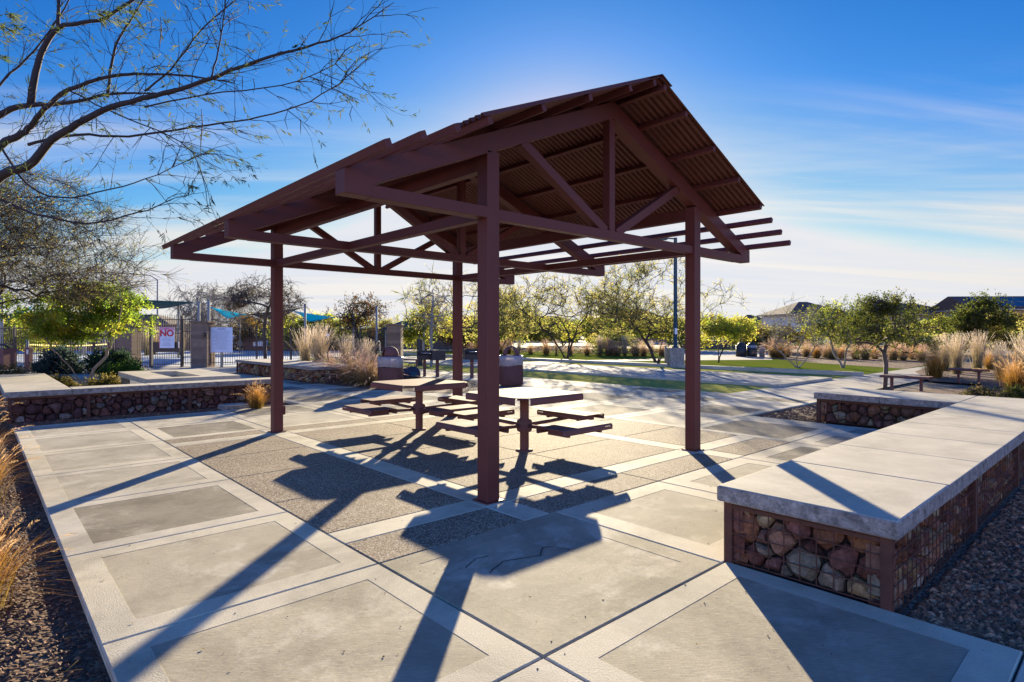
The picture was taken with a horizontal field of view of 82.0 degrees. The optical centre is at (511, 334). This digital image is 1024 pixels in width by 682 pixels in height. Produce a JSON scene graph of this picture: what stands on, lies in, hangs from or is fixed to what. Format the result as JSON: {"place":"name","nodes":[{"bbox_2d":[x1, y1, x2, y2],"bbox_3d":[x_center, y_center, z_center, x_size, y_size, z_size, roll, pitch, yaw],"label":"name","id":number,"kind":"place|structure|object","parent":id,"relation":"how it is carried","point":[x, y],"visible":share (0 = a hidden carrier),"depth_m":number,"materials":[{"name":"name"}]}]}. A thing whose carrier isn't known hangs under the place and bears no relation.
{"place":"outdoors","nodes":[
{"label":"outdoors","id":0,"kind":"place"},
{"bbox_2d":[3,373,86,385],"bbox_3d":[-19.693,1.606,15.966,13.100,0.001,20.540,0,0,-42],"label":"planting bed","id":1,"kind":"object","parent":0,"point":[67,375],"depth_m":22.27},
{"bbox_2d":[0,360,34,374],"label":"shrub","id":2,"kind":"object","parent":1,"relation":"on","point":[18,369],"visible":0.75,"depth_m":22.02,"materials":[{"name":"green plant"}]},
{"bbox_2d":[25,344,85,374],"bbox_3d":[-18.486,1.075,23.958,2.116,1.932,2.091,0,0,-20],"label":"shrub","id":3,"kind":"object","parent":1,"relation":"on","point":[46,364],"visible":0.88,"depth_m":23.61,"materials":[{"name":"green plant"}]},
{"bbox_2d":[48,373,83,386],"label":"shrub","id":4,"kind":"object","parent":1,"relation":"on","point":[64,381],"visible":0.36,"depth_m":17.22,"materials":[{"name":"green plant"}]},
{"bbox_2d":[0,277,160,383],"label":"tree","id":5,"kind":"object","parent":1,"relation":"on","point":[58,325],"visible":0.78,"depth_m":18.39,"materials":[{"name":"green plant"}]},
{"bbox_2d":[80,373,124,385],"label":"shrub","id":6,"kind":"object","parent":1,"relation":"on","point":[107,380],"visible":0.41,"depth_m":16.45,"materials":[{"name":"green plant"}]},
{"bbox_2d":[0,415,110,681],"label":"gravel bed","id":7,"kind":"object","parent":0,"point":[91,654],"depth_m":3.57,"materials":[{"name":"gravel"}]},
{"bbox_2d":[0,432,60,502],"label":"grass clump","id":8,"kind":"object","parent":7,"relation":"on","point":[3,475],"visible":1,"depth_m":5.83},
{"bbox_2d":[0,506,106,618],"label":"grass clump","id":9,"kind":"object","parent":7,"relation":"on","point":[4,556],"visible":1,"depth_m":3.57,"materials":[{"name":"plant"}]},
{"bbox_2d":[116,323,141,361],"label":"masonry pillar","id":10,"kind":"structure","parent":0,"point":[130,343],"depth_m":28.32,"materials":[{"name":"concrete"}]},
{"bbox_2d":[9,402,292,431],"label":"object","id":11,"kind":"structure","parent":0,"point":[11,426],"depth_m":11.78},
{"bbox_2d":[0,373,270,423],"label":"gabion seat wall","id":12,"kind":"structure","parent":11,"relation":"on","point":[39,396],"depth_m":12.16,"materials":[{"name":"stone"}]},
{"bbox_2d":[217,402,248,409],"bbox_3d":[-6.156,1.603,12.997,0.540,0.115,0.420,0,0,-42],"label":"valve box","id":13,"kind":"object","parent":11,"relation":"on","point":[232,406],"visible":0.86,"depth_m":12.88,"materials":[{"name":"concrete"}]},
{"bbox_2d":[4,361,334,383],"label":"walkway","id":14,"kind":"structure","parent":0,"point":[225,369],"depth_m":26.77,"materials":[{"name":"concrete"}]},
{"bbox_2d":[0,344,15,368],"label":"litter bin","id":15,"kind":"object","parent":14,"relation":"on","point":[7,354],"visible":0.7,"depth_m":26.92,"materials":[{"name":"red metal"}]},
{"bbox_2d":[0,325,65,364],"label":"iron fence","id":16,"kind":"object","parent":14,"relation":"on","point":[14,336],"visible":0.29,"depth_m":28.49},
{"bbox_2d":[76,345,146,373],"bbox_3d":[-16.626,1.237,24.494,2.533,1.569,2.469,0,0,-42],"label":"shrub","id":17,"kind":"object","parent":14,"relation":"on","point":[93,359],"visible":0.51,"depth_m":24.16,"materials":[{"name":"green plant"}]},
{"bbox_2d":[93,359,149,376],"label":"shrub","id":18,"kind":"object","parent":14,"relation":"on","point":[119,367],"visible":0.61,"depth_m":22.20,"materials":[{"name":"green plant"}]},
{"bbox_2d":[137,315,194,366],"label":"pool gate","id":19,"kind":"structure","parent":14,"relation":"on","point":[155,348],"depth_m":28.68,"materials":[{"name":"metal"}]},
{"bbox_2d":[159,327,174,347],"bbox_3d":[-16.782,0.176,28.615,0.732,1.007,0.026,0,0,0],"label":"pool sign","id":20,"kind":"object","parent":19,"relation":"attached to","point":[166,337],"visible":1,"depth_m":28.61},
{"bbox_2d":[118,369,240,383],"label":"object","id":21,"kind":"object","parent":14,"relation":"on","point":[159,376],"visible":0.38,"depth_m":15.57,"materials":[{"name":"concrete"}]},
{"bbox_2d":[189,321,216,367],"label":"masonry pillar","id":22,"kind":"structure","parent":14,"relation":"on","point":[201,355],"depth_m":28.31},
{"bbox_2d":[211,327,232,366],"bbox_3d":[-14.112,0.661,28.643,1.057,1.978,0.113,0,0,0],"label":"rules sign","id":23,"kind":"object","parent":14,"relation":"on","point":[221,340],"visible":1,"depth_m":28.59,"materials":[{"name":"metal"}]},
{"bbox_2d":[211,325,386,364],"bbox_3d":[-10.909,0.595,31.350,9.220,2.110,0.070,0,0,-35],"label":"iron fence","id":24,"kind":"object","parent":14,"relation":"on","point":[248,328],"visible":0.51,"depth_m":30.70,"materials":[{"name":"metal"}]},
{"bbox_2d":[16,351,350,365],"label":"pool deck","id":25,"kind":"structure","parent":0,"point":[252,354],"depth_m":40.28,"materials":[{"name":"concrete"}]},
{"bbox_2d":[4,315,56,354],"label":"tree","id":26,"kind":"object","parent":25,"relation":"on","point":[9,325],"visible":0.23,"depth_m":42.95,"materials":[{"name":"green plant"}]},
{"bbox_2d":[177,306,178,357],"bbox_3d":[-22.677,-0.172,40.000,0.146,3.644,0.146,0,0,-42],"label":"sail post","id":27,"kind":"object","parent":25,"relation":"on","point":[177,325],"visible":0.5,"depth_m":39.95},
{"bbox_2d":[139,300,201,308],"bbox_3d":[-26.203,-2.239,41.241,4.826,0.940,13.169,0,0,-42],"label":"shade sail","id":28,"kind":"object","parent":27,"relation":"attached to","point":[162,305],"visible":0.48,"depth_m":38.92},
{"bbox_2d":[155,281,253,352],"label":"tree","id":29,"kind":"object","parent":25,"relation":"on","point":[203,311],"visible":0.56,"depth_m":45.36,"materials":[{"name":"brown plant"}]},
{"bbox_2d":[254,309,338,349],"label":"tree","id":30,"kind":"object","parent":25,"relation":"on","point":[298,321],"visible":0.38,"depth_m":55.41,"materials":[{"name":"green plant"}]},
{"bbox_2d":[238,372,476,392],"bbox_3d":[-7.042,1.594,23.441,6.785,0.001,19.035,0,0,-29],"label":"planting bed","id":31,"kind":"object","parent":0,"point":[471,385],"visible":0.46,"depth_m":17.89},
{"bbox_2d":[289,326,321,360],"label":"grass clump","id":32,"kind":"object","parent":31,"relation":"on","point":[304,354],"visible":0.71,"depth_m":23.93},
{"bbox_2d":[298,321,336,361],"bbox_3d":[-7.377,0.539,22.392,1.951,2.163,1.705,0,0,29],"label":"grass clump","id":33,"kind":"object","parent":31,"relation":"on","point":[320,349],"visible":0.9,"depth_m":22.39,"materials":[{"name":"plant"}]},
{"bbox_2d":[283,348,366,383],"bbox_3d":[-6.004,1.243,19.917,4.491,1.523,4.522,0,0,19],"label":"grass clump","id":34,"kind":"object","parent":31,"relation":"on","point":[332,360],"visible":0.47,"depth_m":19.82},
{"bbox_2d":[289,346,403,386],"bbox_3d":[-5.131,1.212,19.049,4.824,1.645,4.791,0,0,-14],"label":"grass clump","id":35,"kind":"object","parent":31,"relation":"on","point":[349,366],"visible":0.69,"depth_m":18.98,"materials":[{"name":"plant"}]},
{"bbox_2d":[332,333,361,363],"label":"grass clump","id":36,"kind":"object","parent":31,"relation":"on","point":[344,347],"visible":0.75,"depth_m":22.93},
{"bbox_2d":[317,351,420,387],"bbox_3d":[-4.314,1.250,18.474,4.371,1.493,4.342,0,0,40],"label":"grass clump","id":37,"kind":"object","parent":31,"relation":"on","point":[368,377],"visible":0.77,"depth_m":18.18,"materials":[{"name":"plant"}]},
{"bbox_2d":[0,335,1020,414],"bbox_3d":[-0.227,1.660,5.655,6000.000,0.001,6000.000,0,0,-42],"label":"ground","id":38,"kind":"structure","parent":0,"point":[928,385],"depth_m":43.54,"materials":[{"name":"soil"}]},
{"bbox_2d":[0,142,188,318],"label":"tree","id":39,"kind":"object","parent":38,"relation":"on","point":[14,251],"visible":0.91,"depth_m":13.88,"materials":[{"name":"green plant"}]},
{"bbox_2d":[6,324,190,350],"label":"garden wall","id":40,"kind":"structure","parent":38,"relation":"on","point":[188,345],"depth_m":57.90,"materials":[{"name":"concrete"}]},
{"bbox_2d":[0,0,434,276],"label":"tree","id":41,"kind":"object","parent":38,"relation":"on","point":[39,154],"visible":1,"depth_m":6.09,"materials":[{"name":"brown plant"}]},
{"bbox_2d":[230,312,262,348],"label":"tree","id":42,"kind":"object","parent":38,"relation":"on","point":[237,333],"visible":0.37,"depth_m":59.38,"materials":[{"name":"green plant"}]},
{"bbox_2d":[213,272,313,358],"bbox_3d":[-13.096,-0.855,31.077,4.741,5.054,5.144,0,0,-42],"label":"tree","id":43,"kind":"object","parent":38,"relation":"on","point":[244,296],"visible":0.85,"depth_m":30.81,"materials":[{"name":"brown plant"}]},
{"bbox_2d":[235,359,348,383],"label":"gabion seat wall","id":44,"kind":"structure","parent":38,"relation":"on","point":[262,367],"depth_m":20.59,"materials":[{"name":"concrete"}]},
{"bbox_2d":[243,328,384,349],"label":"garden wall","id":45,"kind":"structure","parent":38,"relation":"on","point":[251,341],"depth_m":59.90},
{"bbox_2d":[286,310,384,350],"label":"tree","id":46,"kind":"object","parent":38,"relation":"on","point":[338,326],"visible":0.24,"depth_m":56.48,"materials":[{"name":"green plant"}]},
{"bbox_2d":[323,291,394,354],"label":"tree","id":47,"kind":"object","parent":38,"relation":"on","point":[359,316],"visible":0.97,"depth_m":41.38,"materials":[{"name":"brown plant"}]},
{"bbox_2d":[385,324,403,355],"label":"masonry pillar","id":48,"kind":"structure","parent":38,"relation":"on","point":[395,335],"depth_m":33.60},
{"bbox_2d":[403,332,511,347],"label":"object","id":49,"kind":"structure","parent":38,"relation":"on","point":[437,344],"depth_m":71.90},
{"bbox_2d":[390,262,533,337],"bbox_3d":[-3.008,-1.408,36.655,8.654,6.219,8.307,0,0,17],"label":"tree","id":50,"kind":"object","parent":38,"relation":"on","point":[444,314],"visible":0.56,"depth_m":36.73,"materials":[{"name":"green plant"}]},
{"bbox_2d":[429,313,511,348],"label":"tree","id":51,"kind":"object","parent":38,"relation":"on","point":[449,338],"visible":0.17,"depth_m":64.04,"materials":[{"name":"green plant"}]},
{"bbox_2d":[284,353,776,386],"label":"kerb","id":52,"kind":"structure","parent":38,"relation":"on","point":[678,379],"depth_m":21.62,"materials":[{"name":"concrete"}]},
{"bbox_2d":[310,357,771,392],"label":"synthetic turf","id":53,"kind":"structure","parent":38,"relation":"on","point":[705,387],"depth_m":20.38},
{"bbox_2d":[412,284,451,366],"bbox_3d":[-3.978,-0.440,29.197,2.080,4.236,2.316,0,0,-9],"label":"tree","id":54,"kind":"object","parent":53,"relation":"on","point":[431,326],"visible":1,"depth_m":28.99,"materials":[{"name":"green plant"}]},
{"bbox_2d":[512,314,584,345],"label":"tree","id":55,"kind":"object","parent":38,"relation":"on","point":[544,336],"visible":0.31,"depth_m":73.47,"materials":[{"name":"green plant"}]},
{"bbox_2d":[286,352,827,383],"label":"walkway","id":56,"kind":"structure","parent":38,"relation":"on","point":[738,377],"depth_m":23.40,"materials":[{"name":"concrete"}]},
{"bbox_2d":[371,353,850,378],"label":"synthetic turf","id":57,"kind":"structure","parent":38,"relation":"on","point":[799,374],"depth_m":25.97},
{"bbox_2d":[366,351,863,375],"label":"kerb","id":58,"kind":"structure","parent":38,"relation":"on","point":[827,372],"depth_m":26.70,"materials":[{"name":"concrete"}]},
{"bbox_2d":[573,252,750,362],"bbox_3d":[7.726,-1.426,31.125,9.082,6.272,8.594,0,0,-42],"label":"tree","id":59,"kind":"object","parent":38,"relation":"on","point":[651,320],"visible":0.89,"depth_m":30.62,"materials":[{"name":"green plant"}]},
{"bbox_2d":[658,237,683,367],"bbox_3d":[7.569,-1.525,28.600,1.435,6.351,0.690,0,0,0],"label":"lamp post","id":60,"kind":"object","parent":38,"relation":"on","point":[675,355],"visible":0.83,"depth_m":28.51,"materials":[{"name":"metal"}]},
{"bbox_2d":[755,403,844,425],"bbox_3d":[6.838,1.630,12.563,4.650,0.001,1.900,0,0,-42],"label":"gravel bed","id":61,"kind":"object","parent":38,"relation":"on","point":[802,414],"depth_m":11.93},
{"bbox_2d":[756,302,853,344],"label":"house","id":62,"kind":"structure","parent":38,"relation":"on","point":[779,311],"depth_m":93.12,"materials":[{"name":"paint"}]},
{"bbox_2d":[730,367,923,399],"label":"walkway","id":63,"kind":"structure","parent":38,"relation":"on","point":[806,391],"depth_m":18.35,"materials":[{"name":"concrete"}]},
{"bbox_2d":[772,350,939,368],"bbox_3d":[25.257,1.602,45.735,13.338,0.001,38.604,0,0,35],"label":"mulch bed","id":64,"kind":"object","parent":38,"relation":"on","point":[903,364],"visible":0.43,"depth_m":34.36,"materials":[{"name":"soil"}]},
{"bbox_2d":[740,324,810,349],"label":"tree","id":65,"kind":"object","parent":64,"relation":"on","point":[767,336],"visible":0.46,"depth_m":51.22,"materials":[{"name":"green plant"}]},
{"bbox_2d":[866,319,950,355],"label":"tree","id":66,"kind":"object","parent":64,"relation":"on","point":[928,337],"visible":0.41,"depth_m":43.03,"materials":[{"name":"green plant"}]},
{"bbox_2d":[736,475,1023,644],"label":"gravel bed","id":67,"kind":"object","parent":38,"relation":"on","point":[922,594],"depth_m":4.24,"materials":[{"name":"gravel"}]},
{"bbox_2d":[0,403,1023,681],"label":"loose gravel","id":68,"kind":"structure","parent":67,"relation":"on","point":[958,573],"depth_m":3.79,"materials":[{"name":"gravel"}]},
{"bbox_2d":[717,388,1023,613],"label":"gabion seat wall","id":69,"kind":"structure","parent":67,"relation":"on","point":[902,500],"depth_m":4.18,"materials":[{"name":"concrete"}]},
{"bbox_2d":[984,382,1023,398],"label":"shrub","id":70,"kind":"object","parent":67,"relation":"on","point":[1015,392],"visible":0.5,"depth_m":12.97,"materials":[{"name":"green plant"}]},
{"bbox_2d":[818,286,947,389],"bbox_3d":[11.198,0.148,17.828,3.280,3.053,3.360,0,0,-42],"label":"tree","id":71,"kind":"object","parent":38,"relation":"on","point":[882,310],"visible":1,"depth_m":17.36,"materials":[{"name":"green plant"}]},
{"bbox_2d":[866,303,940,344],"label":"house","id":72,"kind":"structure","parent":38,"relation":"on","point":[928,310],"depth_m":87.77,"materials":[{"name":"beige paint"}]},
{"bbox_2d":[893,362,1023,397],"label":"mulch bed","id":73,"kind":"object","parent":38,"relation":"on","point":[968,377],"visible":0.25,"depth_m":20.45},
{"bbox_2d":[879,374,933,390],"bbox_3d":[11.187,1.405,16.700,0.480,0.450,1.200,0,0,-40],"label":"park bench","id":74,"kind":"object","parent":73,"relation":"on","point":[892,377],"visible":0.97,"depth_m":16.52,"materials":[{"name":"red metal"}]},
{"bbox_2d":[893,342,965,377],"bbox_3d":[15.513,0.927,21.556,3.040,1.389,2.562,0,0,-31],"label":"grass clump","id":75,"kind":"object","parent":73,"relation":"on","point":[934,367],"visible":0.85,"depth_m":21.38,"materials":[{"name":"plant"}]},
{"bbox_2d":[923,332,960,370],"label":"grass clump","id":76,"kind":"object","parent":73,"relation":"on","point":[945,352],"visible":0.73,"depth_m":25.44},
{"bbox_2d":[942,330,978,373],"bbox_3d":[17.851,0.722,23.445,1.530,1.797,1.337,0,0,-22],"label":"grass clump","id":77,"kind":"object","parent":73,"relation":"on","point":[957,364],"visible":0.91,"depth_m":23.42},
{"bbox_2d":[948,368,989,384],"bbox_3d":[14.894,1.382,19.200,0.408,0.504,1.020,0,0,-22],"label":"park bench","id":78,"kind":"object","parent":73,"relation":"on","point":[978,371],"visible":0.95,"depth_m":18.96,"materials":[{"name":"red metal"}]},
{"bbox_2d":[962,330,993,372],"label":"grass clump","id":79,"kind":"object","parent":73,"relation":"on","point":[977,361],"visible":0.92,"depth_m":24.43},
{"bbox_2d":[939,288,1022,362],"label":"tree","id":80,"kind":"object","parent":73,"relation":"on","point":[971,318],"visible":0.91,"depth_m":29.62,"materials":[{"name":"green plant"}]},
{"bbox_2d":[979,339,1013,379],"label":"grass clump","id":81,"kind":"object","parent":73,"relation":"on","point":[998,358],"visible":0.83,"depth_m":20.45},
{"bbox_2d":[975,350,1023,391],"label":"grass clump","id":82,"kind":"object","parent":73,"relation":"on","point":[1016,377],"visible":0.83,"depth_m":15.96,"materials":[{"name":"plant"}]},
{"bbox_2d":[1004,330,1023,376],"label":"grass clump","id":83,"kind":"object","parent":73,"relation":"on","point":[1017,352],"visible":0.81,"depth_m":19.03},
{"bbox_2d":[927,315,999,352],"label":"tree","id":84,"kind":"object","parent":38,"relation":"on","point":[940,332],"visible":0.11,"depth_m":45.58,"materials":[{"name":"green plant"}]},
{"bbox_2d":[930,296,1023,345],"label":"house","id":85,"kind":"structure","parent":38,"relation":"on","point":[948,303],"depth_m":83.05,"materials":[{"name":"beige paint"}]},
{"bbox_2d":[952,380,1001,396],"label":"shrub","id":86,"kind":"object","parent":38,"relation":"on","point":[982,390],"visible":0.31,"depth_m":13.57,"materials":[{"name":"green plant"}]},
{"bbox_2d":[984,309,1023,353],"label":"tree","id":87,"kind":"object","parent":38,"relation":"on","point":[1004,341],"visible":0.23,"depth_m":47.20,"materials":[{"name":"green plant"}]},
{"bbox_2d":[0,0,1023,327],"label":"sky","id":88,"kind":"structure","parent":0,"point":[883,140],"materials":[{"name":"blue"}]},
{"bbox_2d":[14,369,1023,681],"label":"plaza paving","id":89,"kind":"structure","parent":0,"point":[362,541],"depth_m":4.29,"materials":[{"name":"concrete"}]},
{"bbox_2d":[235,379,269,408],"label":"grass clump","id":90,"kind":"object","parent":89,"relation":"on","point":[257,399],"visible":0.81,"depth_m":12.64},
{"bbox_2d":[377,346,402,380],"bbox_3d":[-3.593,1.004,17.399,0.753,1.292,0.757,0,0,-28],"label":"litter bin","id":91,"kind":"object","parent":89,"relation":"on","point":[390,363],"visible":0.88,"depth_m":17.13,"materials":[{"name":"red metal"}]},
{"bbox_2d":[342,378,476,429],"bbox_3d":[-1.558,1.200,9.880,2.304,0.801,2.304,0,0,-42],"label":"picnic table","id":92,"kind":"object","parent":89,"relation":"on","point":[418,408],"visible":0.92,"depth_m":9.69,"materials":[{"name":"red metal"}]},
{"bbox_2d":[403,363,419,378],"bbox_3d":[-3.555,1.333,20.724,0.642,0.610,0.588,0,0,0],"label":"bag","id":93,"kind":"object","parent":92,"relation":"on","point":[410,371],"visible":0.91,"depth_m":20.65,"materials":[{"name":"blue fabric"}]},
{"bbox_2d":[428,350,445,376],"bbox_3d":[-2.852,1.120,21.978,0.629,1.000,0.540,0,0,-20],"label":"barbecue grill","id":94,"kind":"object","parent":89,"relation":"on","point":[437,355],"visible":0.88,"depth_m":21.79,"materials":[{"name":"black paint"}]},
{"bbox_2d":[463,349,476,377],"bbox_3d":[-1.451,1.082,21.432,0.583,1.080,0.680,0,0,-12],"label":"barbecue grill","id":95,"kind":"object","parent":89,"relation":"on","point":[470,355],"visible":0.76,"depth_m":21.44,"materials":[{"name":"black paint"}]},
{"bbox_2d":[161,74,790,504],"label":"picnic pavilion","id":96,"kind":"structure","parent":89,"relation":"on","point":[611,164],"depth_m":7.50,"materials":[{"name":"red metal"}]},
{"bbox_2d":[499,346,522,385],"bbox_3d":[-0.025,1.004,18.302,0.757,1.292,0.753,0,0,2],"label":"litter bin","id":97,"kind":"object","parent":89,"relation":"on","point":[510,369],"visible":1,"depth_m":18.00,"materials":[{"name":"red metal"}]},
{"bbox_2d":[435,387,612,451],"bbox_3d":[0.171,1.200,8.100,2.304,0.801,2.304,0,0,-42],"label":"picnic table","id":98,"kind":"object","parent":89,"relation":"on","point":[524,424],"visible":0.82,"depth_m":7.92,"materials":[{"name":"red metal"}]},
{"bbox_2d":[537,350,771,362],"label":"walkway","id":99,"kind":"structure","parent":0,"point":[713,354],"depth_m":40.28,"materials":[{"name":"concrete"}]},
{"bbox_2d":[407,348,922,374],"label":"lawn","id":100,"kind":"structure","parent":0,"point":[772,363],"depth_m":33.32,"materials":[{"name":"green plant"}]},
{"bbox_2d":[401,305,452,352],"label":"tree","id":101,"kind":"object","parent":100,"relation":"on","point":[409,335],"visible":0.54,"depth_m":51.04,"materials":[{"name":"green plant"}]},
{"bbox_2d":[463,286,541,350],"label":"tree","id":102,"kind":"object","parent":100,"relation":"on","point":[502,330],"visible":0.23,"depth_m":48.94,"materials":[{"name":"green plant"}]},
{"bbox_2d":[499,268,640,358],"bbox_3d":[3.164,-1.191,35.949,9.489,5.825,9.929,0,0,-42],"label":"tree","id":103,"kind":"object","parent":100,"relation":"on","point":[536,295],"visible":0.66,"depth_m":35.24,"materials":[{"name":"green plant"}]},
{"bbox_2d":[553,315,634,348],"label":"tree","id":104,"kind":"object","parent":100,"relation":"on","point":[582,333],"visible":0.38,"depth_m":60.44,"materials":[{"name":"green plant"}]},
{"bbox_2d":[588,325,638,352],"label":"tree","id":105,"kind":"object","parent":100,"relation":"on","point":[619,336],"visible":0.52,"depth_m":45.42,"materials":[{"name":"green plant"}]},
{"bbox_2d":[595,317,672,346],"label":"tree","id":106,"kind":"object","parent":100,"relation":"on","point":[639,336],"visible":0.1,"depth_m":62.99,"materials":[{"name":"green plant"}]},
{"bbox_2d":[645,313,723,348],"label":"tree","id":107,"kind":"object","parent":100,"relation":"on","point":[680,340],"visible":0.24,"depth_m":58.87,"materials":[{"name":"green plant"}]},
{"bbox_2d":[701,310,761,362],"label":"tree","id":108,"kind":"object","parent":100,"relation":"on","point":[735,328],"visible":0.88,"depth_m":31.92,"materials":[{"name":"green plant"}]},
{"bbox_2d":[707,316,772,347],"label":"tree","id":109,"kind":"object","parent":100,"relation":"on","point":[747,342],"visible":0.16,"depth_m":57.48,"materials":[{"name":"green plant"}]},
{"bbox_2d":[754,291,842,366],"bbox_3d":[13.810,-0.166,28.460,3.759,3.750,3.936,0,0,-42],"label":"tree","id":110,"kind":"object","parent":100,"relation":"on","point":[776,341],"visible":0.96,"depth_m":28.27,"materials":[{"name":"green plant"}]},
{"bbox_2d":[792,294,894,367],"bbox_3d":[15.684,-0.083,27.965,4.467,3.567,4.332,0,0,-42],"label":"tree","id":111,"kind":"object","parent":100,"relation":"on","point":[827,308],"visible":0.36,"depth_m":27.96,"materials":[{"name":"green plant"}]},
{"bbox_2d":[682,341,766,348],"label":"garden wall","id":112,"kind":"structure","parent":0,"point":[715,346],"depth_m":65.90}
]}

